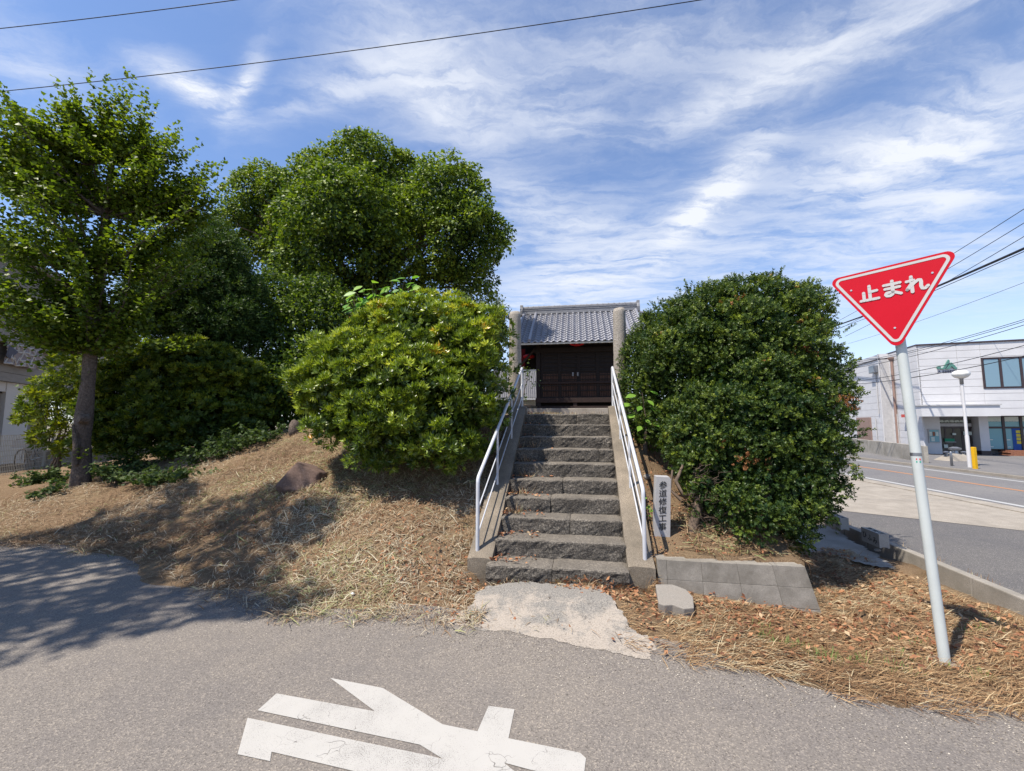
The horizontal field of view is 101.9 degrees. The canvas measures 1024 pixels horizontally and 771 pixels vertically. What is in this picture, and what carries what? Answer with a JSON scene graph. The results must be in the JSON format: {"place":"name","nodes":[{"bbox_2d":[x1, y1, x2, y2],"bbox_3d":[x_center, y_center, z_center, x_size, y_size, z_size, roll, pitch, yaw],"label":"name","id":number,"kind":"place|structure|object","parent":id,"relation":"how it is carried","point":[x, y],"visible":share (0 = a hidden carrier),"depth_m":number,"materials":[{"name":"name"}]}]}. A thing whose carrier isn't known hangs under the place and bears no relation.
{"place":"outdoors","nodes":[
{"label":"outdoors","id":0,"kind":"place"},
{"bbox_2d":[0,0,234,28],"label":"power line","id":1,"kind":"object","parent":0,"point":[118,14],"visible":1,"depth_m":8.69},
{"bbox_2d":[47,424,286,449],"bbox_3d":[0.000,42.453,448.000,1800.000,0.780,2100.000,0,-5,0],"label":"ground","id":2,"kind":"structure","parent":0,"point":[70,428],"depth_m":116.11,"materials":[{"name":"brown soil"}]},
{"bbox_2d":[0,251,129,464],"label":"grey house","id":3,"kind":"structure","parent":2,"relation":"on","point":[11,376],"depth_m":14.53,"materials":[{"name":"paint"}]},
{"bbox_2d":[3,342,42,369],"bbox_3d":[-17.225,-1.015,14.663,0.165,0.764,2.053,2,-6,-25],"label":"hanging blanket","id":4,"kind":"object","parent":3,"relation":"hanging from","point":[17,355],"visible":0.81,"depth_m":14.49,"materials":[{"name":"grey fabric"}]},
{"bbox_2d":[494,369,535,406],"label":"wall","id":5,"kind":"structure","parent":2,"relation":"on","point":[531,396],"depth_m":30.64,"materials":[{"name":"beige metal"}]},
{"bbox_2d":[817,517,1023,615],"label":"kerb","id":6,"kind":"structure","parent":2,"relation":"on","point":[980,589],"depth_m":4.78,"materials":[{"name":"concrete"}]},
{"bbox_2d":[5,0,699,90],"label":"power line","id":7,"kind":"object","parent":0,"point":[372,47],"visible":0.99,"depth_m":8.73,"materials":[{"name":"black rubber"}]},
{"bbox_2d":[0,542,1023,770],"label":"lane","id":8,"kind":"structure","parent":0,"point":[95,675],"depth_m":2.47,"materials":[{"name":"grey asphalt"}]},
{"bbox_2d":[448,581,656,658],"bbox_3d":[0.259,1.942,3.539,1.596,0.056,1.272,0,-5,0],"label":"concrete apron","id":9,"kind":"object","parent":8,"relation":"on","point":[514,596],"visible":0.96,"depth_m":3.50,"materials":[{"name":"grey concrete"}]},
{"bbox_2d":[0,404,1023,713],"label":"grass bank","id":10,"kind":"structure","parent":0,"point":[148,568],"depth_m":4.83,"materials":[{"name":"brown plant"}]},
{"bbox_2d":[11,439,46,468],"bbox_3d":[-16.080,2.283,13.952,0.499,1.032,1.724,1,-5,-14],"label":"bicycle","id":11,"kind":"object","parent":10,"relation":"on","point":[25,451],"visible":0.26,"depth_m":13.46,"materials":[{"name":"metal"}]},
{"bbox_2d":[0,433,71,474],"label":"wire fence","id":12,"kind":"object","parent":10,"relation":"on","point":[43,458],"visible":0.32,"depth_m":12.15,"materials":[{"name":"metal"}]},
{"bbox_2d":[8,457,71,487],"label":"cut branch","id":13,"kind":"object","parent":10,"relation":"on","point":[53,474],"visible":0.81,"depth_m":9.04,"materials":[{"name":"green plant"}]},
{"bbox_2d":[6,353,109,471],"bbox_3d":[-11.076,0.538,10.370,1.695,3.565,1.968,0,-5,0],"label":"bush","id":14,"kind":"object","parent":10,"relation":"on","point":[36,415],"visible":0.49,"depth_m":9.79,"materials":[{"name":"green plant"}]},
{"bbox_2d":[0,66,230,489],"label":"ginkgo tree","id":15,"kind":"object","parent":10,"relation":"on","point":[91,323],"visible":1,"depth_m":8.34,"materials":[{"name":"green plant"}]},
{"bbox_2d":[69,443,161,478],"bbox_3d":[-8.458,1.606,8.964,1.232,0.748,1.549,0,-5,0],"label":"cut branch","id":16,"kind":"object","parent":10,"relation":"on","point":[121,463],"visible":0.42,"depth_m":9.11,"materials":[{"name":"green plant"}]},
{"bbox_2d":[83,457,157,485],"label":"cut branch","id":17,"kind":"object","parent":10,"relation":"on","point":[108,469],"visible":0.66,"depth_m":8.03,"materials":[{"name":"green plant"}]},
{"bbox_2d":[115,460,221,486],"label":"cut branch","id":18,"kind":"object","parent":10,"relation":"on","point":[170,475],"visible":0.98,"depth_m":7.31,"materials":[{"name":"green plant"}]},
{"bbox_2d":[60,331,288,461],"bbox_3d":[-7.879,0.220,10.155,4.526,3.306,2.853,0,-5,0],"label":"hedge bush","id":19,"kind":"object","parent":10,"relation":"on","point":[153,397],"visible":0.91,"depth_m":9.36,"materials":[{"name":"green plant"}]},
{"bbox_2d":[107,431,257,483],"bbox_3d":[-6.271,1.395,8.154,2.383,1.002,1.789,4,-7,-39],"label":"cut branch","id":20,"kind":"object","parent":10,"relation":"on","point":[237,447],"visible":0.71,"depth_m":8.05,"materials":[{"name":"green plant"}]},
{"bbox_2d":[111,212,279,356],"bbox_3d":[-8.755,-1.683,11.502,4.104,6.932,2.748,0,-5,0],"label":"yew tree","id":21,"kind":"object","parent":10,"relation":"on","point":[231,298],"visible":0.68,"depth_m":11.05,"materials":[{"name":"green plant"}]},
{"bbox_2d":[161,429,243,460],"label":"shrub","id":22,"kind":"object","parent":10,"relation":"on","point":[190,440],"visible":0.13,"depth_m":9.04,"materials":[{"name":"green plant"}]},
{"bbox_2d":[71,441,361,556],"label":"grass tufts","id":23,"kind":"object","parent":10,"relation":"on","point":[237,493],"visible":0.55,"depth_m":6.15,"materials":[{"name":"beige plant"}]},
{"bbox_2d":[201,428,287,462],"bbox_3d":[-5.633,1.237,8.830,1.617,0.687,1.413,0,-5,0],"label":"shrub","id":24,"kind":"object","parent":10,"relation":"on","point":[217,444],"visible":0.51,"depth_m":8.43,"materials":[{"name":"green plant"}]},
{"bbox_2d":[211,420,288,443],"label":"shrub","id":25,"kind":"object","parent":10,"relation":"on","point":[263,436],"visible":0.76,"depth_m":8.53,"materials":[{"name":"green plant"}]},
{"bbox_2d":[288,419,301,436],"bbox_3d":[-4.579,0.919,8.746,0.247,0.409,0.246,0,-5,0],"label":"stone","id":26,"kind":"object","parent":10,"relation":"on","point":[292,429],"visible":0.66,"depth_m":8.66,"materials":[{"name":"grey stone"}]},
{"bbox_2d":[275,462,327,494],"bbox_3d":[-3.150,1.412,6.274,0.703,0.508,0.562,0,-5,0],"label":"boulder","id":27,"kind":"object","parent":10,"relation":"on","point":[297,475],"visible":0.77,"depth_m":6.07,"materials":[{"name":"stone"}]},
{"bbox_2d":[246,265,364,431],"bbox_3d":[-6.719,-1.204,12.712,4.392,5.676,4.973,0,-5,0],"label":"shade tree","id":28,"kind":"object","parent":10,"relation":"on","point":[306,313],"visible":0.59,"depth_m":12.85,"materials":[{"name":"green plant"}]},
{"bbox_2d":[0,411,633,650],"bbox_3d":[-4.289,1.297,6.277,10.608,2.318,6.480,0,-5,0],"label":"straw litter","id":29,"kind":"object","parent":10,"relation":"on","point":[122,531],"visible":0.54,"depth_m":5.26,"materials":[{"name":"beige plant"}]},
{"bbox_2d":[24,479,68,499],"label":"cut branch","id":30,"kind":"object","parent":29,"relation":"on","point":[51,489],"visible":0.98,"depth_m":7.40,"materials":[{"name":"green plant"}]},
{"bbox_2d":[181,454,475,590],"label":"leaf litter","id":31,"kind":"object","parent":10,"relation":"on","point":[343,524],"visible":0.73,"depth_m":5.13,"materials":[{"name":"brown plant"}]},
{"bbox_2d":[208,125,516,332],"bbox_3d":[-6.907,-5.212,17.355,14.245,14.415,8.261,0,-5,0],"label":"camphor tree","id":32,"kind":"object","parent":10,"relation":"on","point":[320,213],"visible":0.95,"depth_m":16.30,"materials":[{"name":"green plant"}]},
{"bbox_2d":[279,287,521,476],"bbox_3d":[-1.708,-0.162,6.243,3.753,2.878,2.521,0,-5,0],"label":"azalea bush","id":33,"kind":"object","parent":10,"relation":"on","point":[407,383],"visible":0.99,"depth_m":5.66,"materials":[{"name":"green plant"}]},
{"bbox_2d":[341,275,426,329],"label":"mulberry shoots","id":34,"kind":"object","parent":33,"relation":"on","point":[363,301],"visible":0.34,"depth_m":6.89,"materials":[{"name":"green plant"}]},
{"bbox_2d":[404,480,513,627],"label":"grass tufts","id":35,"kind":"object","parent":10,"relation":"on","point":[471,487],"visible":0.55,"depth_m":4.33,"materials":[{"name":"plant"}]},
{"bbox_2d":[459,289,511,321],"bbox_3d":[-2.083,-1.845,24.575,4.280,8.386,3.680,0,-5,0],"label":"distant tree","id":36,"kind":"object","parent":10,"relation":"on","point":[498,303],"visible":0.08,"depth_m":24.24,"materials":[{"name":"green plant"}]},
{"bbox_2d":[508,311,520,414],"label":"stone pillar","id":37,"kind":"structure","parent":10,"relation":"on","point":[515,316],"depth_m":7.51,"materials":[{"name":"stone"}]},
{"bbox_2d":[506,359,542,399],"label":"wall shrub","id":38,"kind":"object","parent":10,"relation":"on","point":[527,373],"visible":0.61,"depth_m":8.63,"materials":[{"name":"green plant"}]},
{"bbox_2d":[467,406,655,593],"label":"stone staircase","id":39,"kind":"structure","parent":10,"relation":"on","point":[587,524],"depth_m":5.06,"materials":[{"name":"stone"}]},
{"bbox_2d":[476,367,522,550],"bbox_3d":[-0.099,0.768,6.006,0.047,2.437,2.799,-1,-5,12],"label":"handrail","id":40,"kind":"object","parent":39,"relation":"on","point":[478,500],"visible":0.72,"depth_m":5.44,"materials":[{"name":"metal"}]},
{"bbox_2d":[505,505,522,513],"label":"step weeds","id":41,"kind":"object","parent":39,"relation":"on","point":[516,509],"visible":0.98,"depth_m":5.05,"materials":[{"name":"plant"}]},
{"bbox_2d":[489,411,552,562],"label":"step leaves","id":42,"kind":"object","parent":39,"relation":"on","point":[511,531],"visible":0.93,"depth_m":5.00,"materials":[{"name":"brown plant"}]},
{"bbox_2d":[510,485,533,494],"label":"step weeds","id":43,"kind":"object","parent":39,"relation":"on","point":[521,491],"visible":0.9,"depth_m":5.44,"materials":[{"name":"plant"}]},
{"bbox_2d":[518,442,538,447],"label":"step weeds","id":44,"kind":"object","parent":39,"relation":"on","point":[528,445],"visible":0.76,"depth_m":6.33,"materials":[{"name":"plant"}]},
{"bbox_2d":[611,366,646,559],"bbox_3d":[1.551,0.754,5.723,0.046,2.416,2.800,-1,-5,8],"label":"handrail","id":45,"kind":"object","parent":39,"relation":"on","point":[630,448],"visible":0.89,"depth_m":5.13,"materials":[{"name":"metal"}]},
{"bbox_2d":[520,300,643,413],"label":"shrine hall","id":46,"kind":"structure","parent":10,"relation":"on","point":[576,379],"depth_m":17.23,"materials":[{"name":"grey tile"}]},
{"bbox_2d":[523,353,534,358],"bbox_3d":[0.757,-1.334,18.492,0.524,0.290,0.524,0,-5,0],"label":"red lantern","id":47,"kind":"object","parent":46,"relation":"hanging from","point":[530,357],"visible":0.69,"depth_m":18.33,"materials":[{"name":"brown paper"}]},
{"bbox_2d":[541,353,559,381],"bbox_3d":[1.605,-0.755,17.316,0.770,1.225,0.062,-1,-5,9],"label":"door leaf","id":48,"kind":"structure","parent":46,"relation":"in","point":[550,362],"depth_m":17.31,"materials":[{"name":"brown wood"}]},
{"bbox_2d":[560,352,578,381],"bbox_3d":[2.370,-0.764,17.215,0.770,1.225,0.062,-1,-5,9],"label":"door leaf","id":49,"kind":"structure","parent":46,"relation":"in","point":[569,364],"depth_m":17.22,"materials":[{"name":"brown wood"}]},
{"bbox_2d":[578,352,597,380],"bbox_3d":[3.130,-0.777,17.075,0.770,1.225,0.062,-1,-5,9],"label":"door leaf","id":50,"kind":"structure","parent":46,"relation":"in","point":[588,361],"depth_m":17.07,"materials":[{"name":"brown wood"}]},
{"bbox_2d":[597,351,613,380],"bbox_3d":[3.895,-0.786,16.974,0.770,1.225,0.182,0,-5,0],"label":"door leaf","id":51,"kind":"structure","parent":46,"relation":"in","point":[605,360],"depth_m":16.99,"materials":[{"name":"brown wood"}]},
{"bbox_2d":[613,307,627,418],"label":"stone pillar","id":52,"kind":"structure","parent":10,"relation":"on","point":[619,326],"depth_m":7.23,"materials":[{"name":"stone"}]},
{"bbox_2d":[623,391,660,431],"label":"broadleaf seedling","id":53,"kind":"object","parent":10,"relation":"on","point":[639,428],"visible":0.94,"depth_m":6.16,"materials":[{"name":"green plant"}]},
{"bbox_2d":[643,474,650,479],"bbox_3d":[1.883,1.278,5.807,0.093,0.086,0.090,2,-6,-23],"label":"loose stone","id":54,"kind":"object","parent":10,"relation":"on","point":[646,476],"visible":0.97,"depth_m":5.78,"materials":[{"name":"stone"}]},
{"bbox_2d":[645,497,652,516],"bbox_3d":[1.643,1.444,4.916,0.132,0.225,0.128,5,-7,-45],"label":"sprout","id":55,"kind":"object","parent":10,"relation":"on","point":[651,510],"visible":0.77,"depth_m":4.94,"materials":[{"name":"green plant"}]},
{"bbox_2d":[614,296,695,455],"bbox_3d":[2.401,-0.213,6.705,1.403,2.676,1.721,0,-5,0],"label":"holly","id":56,"kind":"object","parent":10,"relation":"on","point":[628,382],"visible":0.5,"depth_m":6.54,"materials":[{"name":"green plant"}]},
{"bbox_2d":[653,475,670,536],"bbox_3d":[1.707,1.493,4.745,0.213,0.910,0.142,-1,-5,10],"label":"stone marker","id":57,"kind":"object","parent":10,"relation":"on","point":[662,505],"visible":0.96,"depth_m":4.69,"materials":[{"name":"stone"}]},
{"bbox_2d":[656,584,693,616],"bbox_3d":[1.495,1.983,3.808,0.316,0.184,0.354,-1,-5,14],"label":"broken slab","id":58,"kind":"object","parent":10,"relation":"on","point":[674,599],"depth_m":3.74,"materials":[{"name":"stone"}]},
{"bbox_2d":[360,526,1019,674],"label":"leaf litter","id":59,"kind":"object","parent":10,"relation":"on","point":[635,591],"visible":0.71,"depth_m":3.62,"materials":[{"name":"brown plant"}]},
{"bbox_2d":[632,436,778,554],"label":"leaf litter","id":60,"kind":"object","parent":10,"relation":"on","point":[685,517],"visible":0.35,"depth_m":4.69,"materials":[{"name":"brown plant"}]},
{"bbox_2d":[670,503,788,562],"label":"bamboo litter","id":61,"kind":"object","parent":10,"relation":"on","point":[722,542],"visible":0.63,"depth_m":4.54,"materials":[{"name":"plant"}]},
{"bbox_2d":[655,554,820,613],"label":"retaining wall","id":62,"kind":"structure","parent":10,"relation":"on","point":[786,584],"depth_m":4.05,"materials":[{"name":"concrete"}]},
{"bbox_2d":[632,265,876,556],"bbox_3d":[3.455,0.093,5.798,3.278,3.864,3.036,0,-5,0],"label":"holly shrub","id":63,"kind":"object","parent":10,"relation":"on","point":[765,411],"visible":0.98,"depth_m":5.08,"materials":[{"name":"green plant"}]},
{"bbox_2d":[616,466,1023,723],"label":"needle litter","id":64,"kind":"object","parent":10,"relation":"on","point":[877,656],"visible":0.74,"depth_m":3.21,"materials":[{"name":"brown plant"}]},
{"bbox_2d":[796,524,895,568],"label":"concrete path","id":65,"kind":"structure","parent":10,"relation":"on","point":[833,539],"depth_m":6.12,"materials":[{"name":"grey concrete"}]},
{"bbox_2d":[827,514,848,529],"bbox_3d":[5.350,2.230,6.817,0.122,0.190,0.390,-1,-5,11],"label":"hollow block","id":66,"kind":"object","parent":65,"relation":"on","point":[843,521],"depth_m":6.64,"materials":[{"name":"grey concrete"}]},
{"bbox_2d":[861,527,889,548],"bbox_3d":[5.125,2.145,5.863,0.122,0.190,0.390,-1,-5,11],"label":"hollow block","id":67,"kind":"object","parent":65,"relation":"on","point":[876,538],"depth_m":5.78,"materials":[{"name":"grey concrete"}]},
{"bbox_2d":[745,613,1017,680],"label":"grass tufts","id":68,"kind":"object","parent":10,"relation":"on","point":[787,639],"visible":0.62,"depth_m":3.06,"materials":[{"name":"beige plant"}]},
{"bbox_2d":[832,251,960,666],"bbox_3d":[3.115,0.609,3.273,0.220,3.171,0.741,4,-6,-38],"label":"stop sign","id":69,"kind":"object","parent":10,"relation":"on","point":[888,303],"visible":0.94,"depth_m":3.23,"materials":[{"name":"metal"}]},
{"bbox_2d":[791,547,1023,664],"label":"leaf litter","id":70,"kind":"object","parent":10,"relation":"on","point":[927,613],"visible":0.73,"depth_m":3.80,"materials":[{"name":"brown plant"}]},
{"bbox_2d":[0,0,1023,422],"label":"sky","id":71,"kind":"structure","parent":0,"point":[630,156],"materials":[{"name":"blue"}]},
{"bbox_2d":[826,477,1023,530],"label":"pavement","id":72,"kind":"structure","parent":0,"point":[872,498],"depth_m":9.00,"materials":[{"name":"concrete"}]},
{"bbox_2d":[831,457,1023,507],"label":"road","id":73,"kind":"structure","parent":0,"point":[1000,490],"depth_m":13.09,"materials":[{"name":"grey asphalt"}]},
{"bbox_2d":[840,474,1023,512],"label":"gutter strip","id":74,"kind":"object","parent":73,"relation":"on","point":[1000,506],"depth_m":10.22,"materials":[{"name":"concrete"}]},
{"bbox_2d":[847,456,1023,479],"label":"kerb","id":75,"kind":"structure","parent":73,"relation":"on","point":[967,471],"depth_m":15.95,"materials":[{"name":"concrete"}]},
{"bbox_2d":[833,511,1023,594],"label":"parking area","id":76,"kind":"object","parent":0,"point":[995,554],"depth_m":6.41,"materials":[{"name":"asphalt"}]},
{"bbox_2d":[849,523,1002,584],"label":"grass tufts","id":77,"kind":"object","parent":76,"relation":"on","point":[950,565],"visible":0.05,"depth_m":5.03,"materials":[{"name":"plant"}]},
{"bbox_2d":[834,450,1023,475],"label":"forecourt","id":78,"kind":"structure","parent":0,"point":[1003,464],"depth_m":19.02,"materials":[{"name":"concrete"}]},
{"bbox_2d":[843,438,928,462],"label":"boundary wall","id":79,"kind":"structure","parent":78,"relation":"on","point":[897,450],"depth_m":22.25,"materials":[{"name":"concrete"}]},
{"bbox_2d":[820,339,1023,454],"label":"office building","id":80,"kind":"structure","parent":78,"relation":"on","point":[994,397],"depth_m":23.78,"materials":[{"name":"white"}]},
{"bbox_2d":[856,417,872,439],"bbox_3d":[25.157,3.086,29.651,0.050,1.603,2.200,-2,-5,20],"label":"louvre window","id":81,"kind":"structure","parent":80,"relation":"in","point":[867,423],"depth_m":29.36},
{"bbox_2d":[940,420,972,453],"bbox_3d":[26.103,3.030,24.497,1.627,2.019,0.140,-2,-5,20],"label":"entrance door","id":82,"kind":"structure","parent":80,"relation":"in","point":[952,431],"depth_m":24.50,"materials":[{"name":"grey glass"}]},
{"bbox_2d":[980,356,1023,388],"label":"upper window","id":83,"kind":"structure","parent":80,"relation":"in","point":[1008,373],"depth_m":22.90,"materials":[{"name":"blue glass"}]},
{"bbox_2d":[988,416,1023,449],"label":"shop window","id":84,"kind":"structure","parent":80,"relation":"in","point":[1005,432],"depth_m":23.50,"materials":[{"name":"blue glass"}]},
{"bbox_2d":[934,447,966,460],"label":"entrance steps","id":85,"kind":"structure","parent":78,"relation":"on","point":[957,455],"depth_m":19.95,"materials":[{"name":"concrete"}]},
{"bbox_2d":[949,451,952,465],"bbox_3d":[18.590,3.108,17.561,0.090,0.630,0.090,0,-5,0],"label":"steel bollard","id":86,"kind":"object","parent":78,"relation":"on","point":[951,458],"visible":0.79,"depth_m":17.54,"materials":[{"name":"silver metal"}]},
{"bbox_2d":[951,370,971,467],"bbox_3d":[18.712,1.365,17.134,0.570,4.027,0.570,0,-5,0],"label":"lamp post","id":87,"kind":"object","parent":78,"relation":"on","point":[960,375],"visible":0.95,"depth_m":17.10,"materials":[{"name":"white metal"}]},
{"bbox_2d":[970,447,977,468],"bbox_3d":[18.331,2.884,16.452,0.120,0.880,0.120,0,-5,0],"label":"yellow bollard","id":88,"kind":"object","parent":78,"relation":"on","point":[974,458],"visible":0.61,"depth_m":16.42,"materials":[{"name":"yellow plastic"}]},
{"bbox_2d":[998,450,1023,455],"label":"brick planter","id":89,"kind":"object","parent":78,"relation":"on","point":[1013,452],"visible":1,"depth_m":22.88,"materials":[{"name":"red brick"}]},
{"bbox_2d":[840,251,1023,327],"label":"power line","id":90,"kind":"object","parent":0,"point":[964,277],"visible":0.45,"depth_m":16.70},
{"bbox_2d":[842,247,1023,323],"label":"power line","id":91,"kind":"object","parent":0,"point":[990,263],"visible":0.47,"depth_m":16.60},
{"bbox_2d":[842,209,1023,318],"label":"power line","id":92,"kind":"object","parent":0,"point":[975,239],"visible":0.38,"depth_m":16.23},
{"bbox_2d":[846,236,1023,335],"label":"power line","id":93,"kind":"object","parent":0,"point":[970,268],"visible":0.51,"depth_m":16.56,"materials":[{"name":"black rubber"}]},
{"bbox_2d":[848,282,1023,343],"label":"power line","id":94,"kind":"object","parent":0,"point":[954,308],"visible":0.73,"depth_m":23.84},
{"bbox_2d":[855,223,1023,320],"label":"power line","id":95,"kind":"object","parent":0,"point":[978,250],"visible":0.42,"depth_m":16.45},
{"bbox_2d":[856,345,1023,381],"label":"power line","id":96,"kind":"object","parent":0,"point":[951,363],"visible":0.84,"depth_m":17.32,"materials":[{"name":"black rubber"}]},
{"bbox_2d":[857,325,1022,367],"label":"power line","id":97,"kind":"object","parent":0,"point":[949,346],"visible":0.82,"depth_m":17.67,"materials":[{"name":"black rubber"}]},
{"bbox_2d":[857,321,1023,363],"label":"power line","id":98,"kind":"object","parent":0,"point":[950,342],"visible":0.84,"depth_m":17.67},
{"bbox_2d":[860,319,1023,361],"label":"power line","id":99,"kind":"object","parent":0,"point":[951,340],"visible":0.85,"depth_m":17.65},
{"bbox_2d":[861,356,1023,383],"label":"power line","id":100,"kind":"object","parent":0,"point":[949,371],"visible":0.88,"depth_m":17.50,"materials":[{"name":"black rubber"}]}
]}

